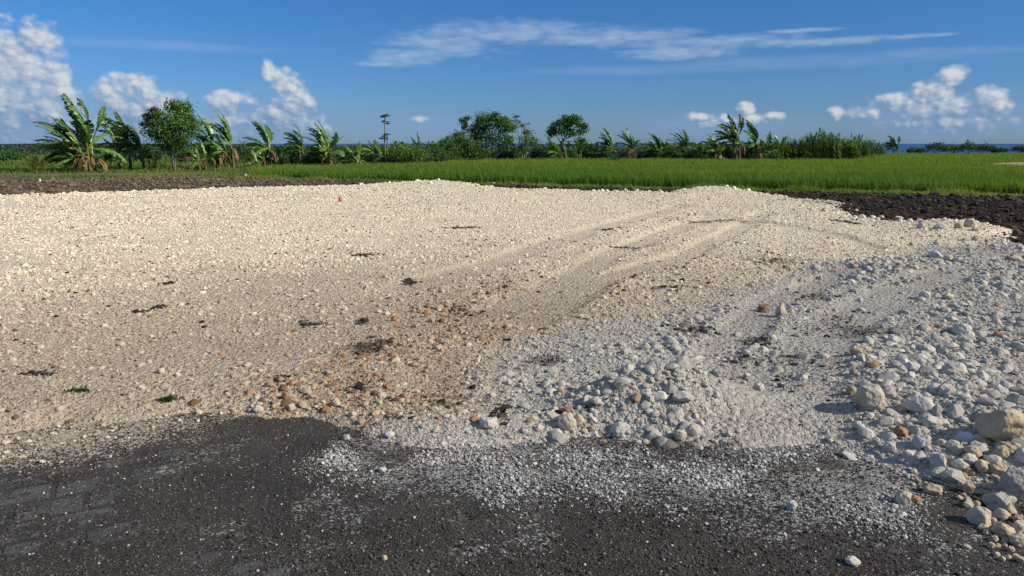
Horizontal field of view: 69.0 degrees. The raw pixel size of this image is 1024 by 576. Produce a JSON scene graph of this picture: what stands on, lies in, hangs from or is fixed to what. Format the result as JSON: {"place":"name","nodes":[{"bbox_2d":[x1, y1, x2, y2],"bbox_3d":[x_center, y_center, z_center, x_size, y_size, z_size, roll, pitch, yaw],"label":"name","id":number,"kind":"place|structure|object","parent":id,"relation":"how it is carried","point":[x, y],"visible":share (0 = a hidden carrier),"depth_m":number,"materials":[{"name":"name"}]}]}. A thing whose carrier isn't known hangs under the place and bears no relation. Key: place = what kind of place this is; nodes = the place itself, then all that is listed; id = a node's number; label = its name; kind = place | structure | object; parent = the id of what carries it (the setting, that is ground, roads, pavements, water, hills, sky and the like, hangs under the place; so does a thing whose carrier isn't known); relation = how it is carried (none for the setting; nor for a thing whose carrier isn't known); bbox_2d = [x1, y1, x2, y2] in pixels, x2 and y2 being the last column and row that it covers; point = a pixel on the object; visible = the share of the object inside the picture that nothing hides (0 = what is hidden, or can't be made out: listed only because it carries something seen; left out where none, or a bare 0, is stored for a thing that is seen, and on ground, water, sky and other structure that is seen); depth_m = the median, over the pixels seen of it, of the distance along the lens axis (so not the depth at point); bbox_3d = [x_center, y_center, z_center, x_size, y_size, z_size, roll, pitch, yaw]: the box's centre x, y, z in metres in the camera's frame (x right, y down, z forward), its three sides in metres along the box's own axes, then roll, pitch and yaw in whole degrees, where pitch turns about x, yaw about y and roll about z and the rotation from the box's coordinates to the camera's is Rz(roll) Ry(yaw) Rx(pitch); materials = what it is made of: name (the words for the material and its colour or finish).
{"place":"outdoors","nodes":[
{"label":"outdoors","id":0,"kind":"place"},
{"bbox_2d":[0,172,208,176],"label":"path","id":1,"kind":"structure","parent":0,"point":[57,174],"depth_m":40.43,"materials":[{"name":"soil"}]},
{"bbox_2d":[0,152,1019,178],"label":"wild grass","id":2,"kind":"structure","parent":0,"point":[165,166],"depth_m":47.50,"materials":[{"name":"plant"}]},
{"bbox_2d":[0,180,1023,493],"bbox_3d":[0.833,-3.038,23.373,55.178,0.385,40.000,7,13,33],"label":"gravel ground","id":3,"kind":"structure","parent":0,"point":[762,432],"depth_m":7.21,"materials":[{"name":"gravel"}]},
{"bbox_2d":[478,417,497,428],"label":"limestone rock","id":4,"kind":"object","parent":3,"relation":"on","point":[488,422],"visible":1,"depth_m":4.14,"materials":[{"name":"stone"}]},
{"bbox_2d":[0,178,988,227],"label":"limestone rim rubble","id":5,"kind":"object","parent":3,"relation":"on","point":[824,209],"visible":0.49,"depth_m":23.11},
{"bbox_2d":[0,201,1023,501],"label":"limestone rubble","id":6,"kind":"object","parent":3,"relation":"on","point":[910,369],"visible":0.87,"depth_m":5.09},
{"bbox_2d":[0,184,1023,474],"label":"soil clods","id":7,"kind":"object","parent":3,"relation":"on","point":[360,384],"visible":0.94,"depth_m":6.26,"materials":[{"name":"soil"}]},
{"bbox_2d":[556,412,576,430],"bbox_3d":[0.305,0.749,4.184,0.108,0.108,0.092,-4,12,-22],"label":"limestone rock","id":8,"kind":"object","parent":3,"relation":"on","point":[566,421],"visible":1,"depth_m":4.16,"materials":[{"name":"stone"}]},
{"bbox_2d":[613,427,625,438],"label":"limestone rock","id":9,"kind":"object","parent":3,"relation":"on","point":[618,432],"visible":1,"depth_m":4.11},
{"bbox_2d":[673,429,686,441],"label":"limestone rock","id":10,"kind":"object","parent":3,"relation":"on","point":[680,435],"visible":1,"depth_m":4.04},
{"bbox_2d":[775,303,786,315],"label":"limestone rock","id":11,"kind":"object","parent":3,"relation":"on","point":[780,309],"visible":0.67,"depth_m":6.85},
{"bbox_2d":[849,345,871,355],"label":"limestone rock","id":12,"kind":"object","parent":3,"relation":"on","point":[855,350],"visible":0.77,"depth_m":5.49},
{"bbox_2d":[854,384,884,409],"bbox_3d":[2.061,0.637,4.279,0.162,0.171,0.149,0,15,-10],"label":"limestone rock","id":13,"kind":"object","parent":3,"relation":"on","point":[867,396],"visible":0.94,"depth_m":4.23,"materials":[{"name":"stone"}]},
{"bbox_2d":[883,441,895,451],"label":"limestone rock","id":14,"kind":"object","parent":3,"relation":"on","point":[889,446],"visible":1,"depth_m":3.83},
{"bbox_2d":[894,425,907,436],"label":"limestone rock","id":15,"kind":"object","parent":3,"relation":"on","point":[899,430],"visible":1,"depth_m":3.94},
{"bbox_2d":[901,394,934,413],"bbox_3d":[2.284,0.654,4.188,0.163,0.110,0.138,2,11,9],"label":"limestone rock","id":16,"kind":"object","parent":3,"relation":"on","point":[917,403],"visible":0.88,"depth_m":4.15,"materials":[{"name":"stone"}]},
{"bbox_2d":[911,434,930,448],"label":"limestone rock","id":17,"kind":"object","parent":3,"relation":"on","point":[921,441],"visible":0.94,"depth_m":3.79,"materials":[{"name":"stone"}]},
{"bbox_2d":[921,415,942,428],"bbox_3d":[2.261,0.725,4.016,0.108,0.080,0.081,4,10,-9],"label":"limestone rock","id":18,"kind":"object","parent":3,"relation":"on","point":[929,421],"visible":0.93,"depth_m":3.99,"materials":[{"name":"stone"}]},
{"bbox_2d":[941,362,967,375],"bbox_3d":[2.858,0.526,4.804,0.132,0.110,0.125,-2,11,-8],"label":"limestone rock","id":19,"kind":"object","parent":3,"relation":"on","point":[960,368],"visible":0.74,"depth_m":4.76,"materials":[{"name":"stone"}]},
{"bbox_2d":[950,444,963,454],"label":"limestone rock","id":20,"kind":"object","parent":3,"relation":"on","point":[955,449],"visible":0.91,"depth_m":3.72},
{"bbox_2d":[951,323,971,333],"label":"limestone rock","id":21,"kind":"object","parent":3,"relation":"on","point":[960,328],"visible":0.79,"depth_m":6.18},
{"bbox_2d":[963,445,982,457],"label":"limestone rock","id":22,"kind":"object","parent":3,"relation":"on","point":[976,451],"visible":0.79,"depth_m":3.65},
{"bbox_2d":[974,459,989,473],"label":"limestone rock","id":23,"kind":"object","parent":3,"relation":"on","point":[981,465],"visible":1,"depth_m":3.55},
{"bbox_2d":[989,461,1006,475],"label":"limestone rock","id":24,"kind":"object","parent":3,"relation":"on","point":[998,468],"visible":0.81,"depth_m":3.53,"materials":[{"name":"stone"}]},
{"bbox_2d":[976,408,1023,442],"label":"limestone boulder","id":25,"kind":"object","parent":3,"relation":"on","point":[999,425],"visible":0.94,"depth_m":3.71,"materials":[{"name":"stone"}]},
{"bbox_2d":[991,445,1009,457],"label":"limestone rock","id":26,"kind":"object","parent":3,"relation":"on","point":[1001,451],"visible":0.9,"depth_m":3.62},
{"bbox_2d":[998,468,1023,500],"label":"limestone rock","id":27,"kind":"object","parent":3,"relation":"on","point":[1011,480],"visible":0.75,"depth_m":3.39,"materials":[{"name":"stone"}]},
{"bbox_2d":[0,413,1023,575],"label":"road","id":28,"kind":"structure","parent":0,"point":[490,543],"depth_m":3.32,"materials":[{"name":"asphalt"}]},
{"bbox_2d":[0,412,1022,575],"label":"limestone crumbs","id":29,"kind":"object","parent":28,"relation":"on","point":[430,462],"visible":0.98,"depth_m":3.67,"materials":[{"name":"gravel"}]},
{"bbox_2d":[845,555,860,566],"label":"limestone rock","id":30,"kind":"object","parent":28,"relation":"on","point":[853,561],"visible":1,"depth_m":2.87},
{"bbox_2d":[895,490,911,505],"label":"limestone rock","id":31,"kind":"object","parent":28,"relation":"on","point":[903,497],"visible":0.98,"depth_m":3.35,"materials":[{"name":"stone"}]},
{"bbox_2d":[923,482,942,494],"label":"limestone rock","id":32,"kind":"object","parent":28,"relation":"on","point":[932,488],"visible":0.99,"depth_m":3.45,"materials":[{"name":"stone"}]},
{"bbox_2d":[963,481,974,494],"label":"limestone rock","id":33,"kind":"object","parent":28,"relation":"on","point":[968,487],"visible":0.96,"depth_m":3.46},
{"bbox_2d":[966,506,990,527],"bbox_3d":[2.006,0.985,3.201,0.098,0.095,0.080,3,3,22],"label":"limestone rock","id":34,"kind":"object","parent":28,"relation":"on","point":[977,515],"visible":0.93,"depth_m":3.18,"materials":[{"name":"stone"}]},
{"bbox_2d":[982,491,1011,509],"bbox_3d":[2.178,0.955,3.341,0.117,0.086,0.112,-9,14,-37],"label":"limestone rock","id":35,"kind":"object","parent":28,"relation":"on","point":[996,500],"visible":0.83,"depth_m":3.32,"materials":[{"name":"stone"}]},
{"bbox_2d":[991,508,1008,519],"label":"limestone rock","id":36,"kind":"object","parent":28,"relation":"on","point":[1000,513],"visible":0.94,"depth_m":3.22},
{"bbox_2d":[990,522,1015,537],"bbox_3d":[2.046,1.011,3.098,0.095,0.070,0.077,9,8,19],"label":"limestone rock","id":37,"kind":"object","parent":28,"relation":"on","point":[1001,530],"visible":0.81,"depth_m":3.08,"materials":[{"name":"stone"}]},
{"bbox_2d":[1008,532,1023,547],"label":"limestone rock","id":38,"kind":"object","parent":28,"relation":"on","point":[1016,539],"visible":0.99,"depth_m":3.01,"materials":[{"name":"stone"}]},
{"bbox_2d":[1012,520,1023,532],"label":"limestone rock","id":39,"kind":"object","parent":28,"relation":"on","point":[1017,525],"visible":0.77,"depth_m":3.12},
{"bbox_2d":[0,175,1023,244],"bbox_3d":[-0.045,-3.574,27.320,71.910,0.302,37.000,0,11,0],"label":"tilled soil","id":40,"kind":"structure","parent":0,"point":[3,178],"depth_m":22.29,"materials":[{"name":"soil"}]},
{"bbox_2d":[0,0,1023,143],"label":"sky","id":41,"kind":"structure","parent":0,"point":[916,71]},
{"bbox_2d":[4,144,1023,153],"bbox_3d":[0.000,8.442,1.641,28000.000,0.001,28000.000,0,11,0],"label":"sea","id":42,"kind":"structure","parent":0,"point":[902,147],"depth_m":1974.20,"materials":[{"name":"liquid"}]},
{"bbox_2d":[7,149,1022,194],"bbox_3d":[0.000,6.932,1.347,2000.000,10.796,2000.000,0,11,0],"label":"ground","id":43,"kind":"structure","parent":0,"point":[99,154],"depth_m":48.63,"materials":[{"name":"soil"}]},
{"bbox_2d":[0,150,29,160],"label":"shrub","id":44,"kind":"object","parent":43,"relation":"on","point":[10,155],"visible":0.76,"depth_m":68.55,"materials":[{"name":"green plant"}]},
{"bbox_2d":[15,152,58,171],"bbox_3d":[-27.920,-7.331,43.458,2.204,1.273,2.148,0,11,0],"label":"young palm","id":45,"kind":"object","parent":43,"relation":"on","point":[33,163],"visible":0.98,"depth_m":43.37,"materials":[{"name":"green plant"}]},
{"bbox_2d":[32,93,126,171],"bbox_3d":[-25.978,-9.070,44.409,4.414,4.967,3.686,-9,14,-40],"label":"banana plant","id":46,"kind":"object","parent":43,"relation":"on","point":[72,144],"visible":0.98,"depth_m":43.81,"materials":[{"name":"green plant"}]},
{"bbox_2d":[95,110,149,170],"bbox_3d":[-25.097,-9.409,47.372,3.058,3.841,2.930,-10,15,-41],"label":"banana plant","id":47,"kind":"object","parent":43,"relation":"on","point":[122,139],"visible":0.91,"depth_m":47.20,"materials":[{"name":"green plant"}]},
{"bbox_2d":[131,143,165,160],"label":"shrub","id":48,"kind":"object","parent":43,"relation":"on","point":[148,153],"visible":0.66,"depth_m":64.11,"materials":[{"name":"green plant"}]},
{"bbox_2d":[132,97,206,170],"bbox_3d":[-21.165,-9.490,46.041,4.277,4.715,3.349,5,12,25],"label":"broadleaf tree","id":49,"kind":"object","parent":43,"relation":"on","point":[166,133],"visible":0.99,"depth_m":45.78,"materials":[{"name":"green plant"}]},
{"bbox_2d":[164,150,208,170],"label":"dry bush","id":50,"kind":"object","parent":43,"relation":"on","point":[197,157],"visible":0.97,"depth_m":46.72,"materials":[{"name":"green plant"}]},
{"bbox_2d":[170,146,208,162],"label":"shrub","id":51,"kind":"object","parent":43,"relation":"on","point":[187,154],"visible":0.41,"depth_m":62.08,"materials":[{"name":"green plant"}]},
{"bbox_2d":[0,142,388,155],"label":"distant wood","id":52,"kind":"object","parent":43,"relation":"on","point":[26,148],"visible":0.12,"depth_m":266.85,"materials":[{"name":"green plant"}]},
{"bbox_2d":[185,141,208,169],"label":"banana plant","id":53,"kind":"object","parent":43,"relation":"on","point":[203,153],"visible":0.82,"depth_m":48.52,"materials":[{"name":"green plant"}]},
{"bbox_2d":[187,114,222,167],"bbox_3d":[-21.042,-9.919,50.498,2.505,3.655,2.118,0,11,0],"label":"banana plant","id":54,"kind":"object","parent":43,"relation":"on","point":[212,161],"visible":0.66,"depth_m":50.75,"materials":[{"name":"green plant"}]},
{"bbox_2d":[200,110,237,167],"bbox_3d":[-19.438,-9.869,49.689,2.323,3.871,2.294,10,15,41],"label":"banana plant","id":55,"kind":"object","parent":43,"relation":"on","point":[226,135],"visible":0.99,"depth_m":49.56,"materials":[{"name":"green plant"}]},
{"bbox_2d":[233,139,260,162],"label":"shrub","id":56,"kind":"object","parent":43,"relation":"on","point":[246,153],"visible":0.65,"depth_m":61.09,"materials":[{"name":"green plant"}]},
{"bbox_2d":[244,150,262,168],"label":"banana plant","id":57,"kind":"object","parent":43,"relation":"on","point":[253,153],"visible":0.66,"depth_m":47.57,"materials":[{"name":"green plant"}]},
{"bbox_2d":[242,121,278,165],"bbox_3d":[-17.109,-9.807,51.044,2.007,3.229,2.546,9,14,37],"label":"banana plant","id":58,"kind":"object","parent":43,"relation":"on","point":[267,136],"visible":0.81,"depth_m":51.03,"materials":[{"name":"green plant"}]},
{"bbox_2d":[265,148,287,165],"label":"shrub","id":59,"kind":"object","parent":43,"relation":"on","point":[280,158],"visible":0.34,"depth_m":55.28,"materials":[{"name":"green plant"}]},
{"bbox_2d":[281,124,305,164],"bbox_3d":[-15.808,-10.339,54.065,1.698,3.121,1.780,0,11,0],"label":"banana plant","id":60,"kind":"object","parent":43,"relation":"on","point":[297,144],"visible":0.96,"depth_m":53.78,"materials":[{"name":"green plant"}]},
{"bbox_2d":[283,146,310,163],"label":"shrub","id":61,"kind":"object","parent":43,"relation":"on","point":[293,159],"visible":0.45,"depth_m":56.69,"materials":[{"name":"green plant"}]},
{"bbox_2d":[296,153,327,165],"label":"shrub","id":62,"kind":"object","parent":43,"relation":"on","point":[307,161],"visible":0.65,"depth_m":51.96,"materials":[{"name":"green plant"}]},
{"bbox_2d":[300,121,344,165],"bbox_3d":[-12.874,-9.781,50.739,3.337,3.286,2.922,0,11,0],"label":"banana plant","id":63,"kind":"object","parent":43,"relation":"on","point":[323,147],"visible":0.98,"depth_m":50.81,"materials":[{"name":"green plant"}]},
{"bbox_2d":[337,140,373,164],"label":"banana plant","id":64,"kind":"object","parent":43,"relation":"on","point":[357,156],"visible":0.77,"depth_m":52.22,"materials":[{"name":"green plant"}]},
{"bbox_2d":[361,140,385,163],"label":"banana plant","id":65,"kind":"object","parent":43,"relation":"on","point":[376,148],"visible":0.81,"depth_m":55.19,"materials":[{"name":"green plant"}]},
{"bbox_2d":[378,114,390,153],"bbox_3d":[-9.703,-11.278,56.793,1.180,3.910,0.997,0,11,0],"label":"papaya tree","id":66,"kind":"object","parent":43,"relation":"on","point":[384,121],"visible":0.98,"depth_m":56.66,"materials":[{"name":"green plant"}]},
{"bbox_2d":[381,140,432,163],"bbox_3d":[-7.603,-9.633,53.846,3.660,2.113,2.393,0,11,0],"label":"shrub","id":67,"kind":"object","parent":43,"relation":"on","point":[413,156],"visible":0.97,"depth_m":53.67,"materials":[{"name":"green plant"}]},
{"bbox_2d":[423,140,449,155],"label":"shrub","id":68,"kind":"object","parent":43,"relation":"on","point":[437,147],"visible":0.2,"depth_m":61.73,"materials":[{"name":"green plant"}]},
{"bbox_2d":[422,145,452,162],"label":"shrub","id":69,"kind":"object","parent":43,"relation":"on","point":[439,157],"visible":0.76,"depth_m":56.92,"materials":[{"name":"green plant"}]},
{"bbox_2d":[436,135,462,160],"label":"shrub","id":70,"kind":"object","parent":43,"relation":"on","point":[451,145],"visible":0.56,"depth_m":63.57,"materials":[{"name":"green plant"}]},
{"bbox_2d":[436,129,477,159],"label":"broadleaf tree","id":71,"kind":"object","parent":43,"relation":"on","point":[460,139],"visible":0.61,"depth_m":66.18,"materials":[{"name":"green plant"}]},
{"bbox_2d":[456,140,489,159],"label":"shrub","id":72,"kind":"object","parent":43,"relation":"on","point":[477,152],"visible":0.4,"depth_m":70.13,"materials":[{"name":"green plant"}]},
{"bbox_2d":[454,109,519,159],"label":"broadleaf tree","id":73,"kind":"object","parent":43,"relation":"on","point":[482,125],"visible":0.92,"depth_m":70.53,"materials":[{"name":"green plant"}]},
{"bbox_2d":[490,149,522,159],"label":"shrub","id":74,"kind":"object","parent":43,"relation":"on","point":[509,153],"visible":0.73,"depth_m":72.49,"materials":[{"name":"green plant"}]},
{"bbox_2d":[509,114,541,158],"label":"broadleaf tree","id":75,"kind":"object","parent":43,"relation":"on","point":[526,133],"visible":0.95,"depth_m":70.76,"materials":[{"name":"green plant"}]},
{"bbox_2d":[527,145,552,158],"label":"shrub","id":76,"kind":"object","parent":43,"relation":"on","point":[534,154],"visible":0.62,"depth_m":72.50,"materials":[{"name":"green plant"}]},
{"bbox_2d":[539,136,561,159],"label":"banana plant","id":77,"kind":"object","parent":43,"relation":"on","point":[555,148],"visible":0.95,"depth_m":70.96,"materials":[{"name":"green plant"}]},
{"bbox_2d":[544,113,589,157],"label":"broadleaf tree","id":78,"kind":"object","parent":43,"relation":"on","point":[566,123],"visible":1,"depth_m":73.10,"materials":[{"name":"green plant"}]},
{"bbox_2d":[566,141,591,159],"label":"banana plant","id":79,"kind":"object","parent":43,"relation":"on","point":[578,149],"visible":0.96,"depth_m":71.03,"materials":[{"name":"green plant"}]},
{"bbox_2d":[583,146,615,158],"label":"shrub","id":80,"kind":"object","parent":43,"relation":"on","point":[593,151],"visible":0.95,"depth_m":72.88,"materials":[{"name":"green plant"}]},
{"bbox_2d":[596,127,618,155],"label":"banana plant","id":81,"kind":"object","parent":43,"relation":"on","point":[608,143],"visible":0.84,"depth_m":73.47,"materials":[{"name":"green plant"}]},
{"bbox_2d":[394,140,847,159],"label":"coastal scrub","id":82,"kind":"object","parent":43,"relation":"on","point":[641,148],"visible":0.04,"depth_m":95.80,"materials":[{"name":"green plant"}]},
{"bbox_2d":[230,173,1023,196],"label":"bund weeds","id":83,"kind":"object","parent":43,"relation":"on","point":[940,191],"visible":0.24,"depth_m":26.14,"materials":[{"name":"green plant"}]},
{"bbox_2d":[616,127,641,158],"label":"banana plant","id":84,"kind":"object","parent":43,"relation":"on","point":[630,141],"visible":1,"depth_m":73.47,"materials":[{"name":"green plant"}]},
{"bbox_2d":[246,152,1023,193],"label":"rice crop","id":85,"kind":"object","parent":43,"relation":"on","point":[913,171],"visible":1,"depth_m":36.49,"materials":[{"name":"green plant"}]},
{"bbox_2d":[641,133,672,158],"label":"banana plant","id":86,"kind":"object","parent":43,"relation":"on","point":[655,150],"visible":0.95,"depth_m":76.30,"materials":[{"name":"green plant"}]},
{"bbox_2d":[661,148,683,158],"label":"shrub","id":87,"kind":"object","parent":43,"relation":"on","point":[676,154],"visible":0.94,"depth_m":76.42,"materials":[{"name":"green plant"}]},
{"bbox_2d":[667,129,689,157],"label":"thin palm","id":88,"kind":"object","parent":43,"relation":"on","point":[683,143],"visible":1,"depth_m":76.25,"materials":[{"name":"green plant"}]},
{"bbox_2d":[692,142,713,158],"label":"shrub","id":89,"kind":"object","parent":43,"relation":"on","point":[697,154],"visible":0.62,"depth_m":74.93,"materials":[{"name":"green plant"}]},
{"bbox_2d":[700,133,725,159],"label":"banana plant","id":90,"kind":"object","parent":43,"relation":"on","point":[716,153],"visible":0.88,"depth_m":70.90,"materials":[{"name":"green plant"}]},
{"bbox_2d":[712,113,744,159],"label":"banana plant","id":91,"kind":"object","parent":43,"relation":"on","point":[733,136],"visible":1,"depth_m":68.43,"materials":[{"name":"green plant"}]},
{"bbox_2d":[726,148,762,159],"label":"shrub","id":92,"kind":"object","parent":43,"relation":"on","point":[748,155],"visible":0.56,"depth_m":71.71,"materials":[{"name":"green plant"}]},
{"bbox_2d":[741,120,769,158],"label":"banana plant","id":93,"kind":"object","parent":43,"relation":"on","point":[754,136],"visible":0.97,"depth_m":70.71,"materials":[{"name":"green plant"}]},
{"bbox_2d":[758,131,777,154],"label":"banana plant","id":94,"kind":"object","parent":43,"relation":"on","point":[769,141],"visible":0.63,"depth_m":73.61,"materials":[{"name":"green plant"}]},
{"bbox_2d":[759,151,784,159],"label":"shrub","id":95,"kind":"object","parent":43,"relation":"on","point":[773,155],"visible":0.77,"depth_m":71.55,"materials":[{"name":"green plant"}]},
{"bbox_2d":[769,133,786,156],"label":"banana plant","id":96,"kind":"object","parent":43,"relation":"on","point":[776,148],"visible":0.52,"depth_m":73.53,"materials":[{"name":"green plant"}]},
{"bbox_2d":[777,137,807,158],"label":"cane clump","id":97,"kind":"object","parent":43,"relation":"on","point":[787,150],"visible":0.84,"depth_m":74.08,"materials":[{"name":"green plant"}]},
{"bbox_2d":[794,127,836,159],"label":"cane clump","id":98,"kind":"object","parent":43,"relation":"on","point":[812,142],"visible":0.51,"depth_m":74.06,"materials":[{"name":"green plant"}]},
{"bbox_2d":[812,132,861,159],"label":"cane clump","id":99,"kind":"object","parent":43,"relation":"on","point":[835,150],"visible":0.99,"depth_m":69.17,"materials":[{"name":"green plant"}]},
{"bbox_2d":[842,133,870,156],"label":"cane clump","id":100,"kind":"object","parent":43,"relation":"on","point":[866,149],"visible":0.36,"depth_m":83.23,"materials":[{"name":"green plant"}]},
{"bbox_2d":[860,139,886,154],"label":"cane clump","id":101,"kind":"object","parent":43,"relation":"on","point":[881,150],"visible":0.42,"depth_m":99.71,"materials":[{"name":"green plant"}]},
{"bbox_2d":[883,134,900,152],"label":"banana plant","id":102,"kind":"object","parent":43,"relation":"on","point":[892,144],"visible":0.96,"depth_m":131.52,"materials":[{"name":"green plant"}]},
{"bbox_2d":[920,141,951,153],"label":"shrub","id":103,"kind":"object","parent":43,"relation":"on","point":[939,146],"visible":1,"depth_m":131.74,"materials":[{"name":"green plant"}]},
{"bbox_2d":[940,143,961,153],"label":"shrub","id":104,"kind":"object","parent":43,"relation":"on","point":[953,148],"visible":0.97,"depth_m":131.72,"materials":[{"name":"green plant"}]},
{"bbox_2d":[955,139,979,152],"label":"shrub","id":105,"kind":"object","parent":43,"relation":"on","point":[967,145],"visible":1,"depth_m":131.53,"materials":[{"name":"green plant"}]},
{"bbox_2d":[975,141,998,152],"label":"shrub","id":106,"kind":"object","parent":43,"relation":"on","point":[983,148],"visible":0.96,"depth_m":131.68,"materials":[{"name":"green plant"}]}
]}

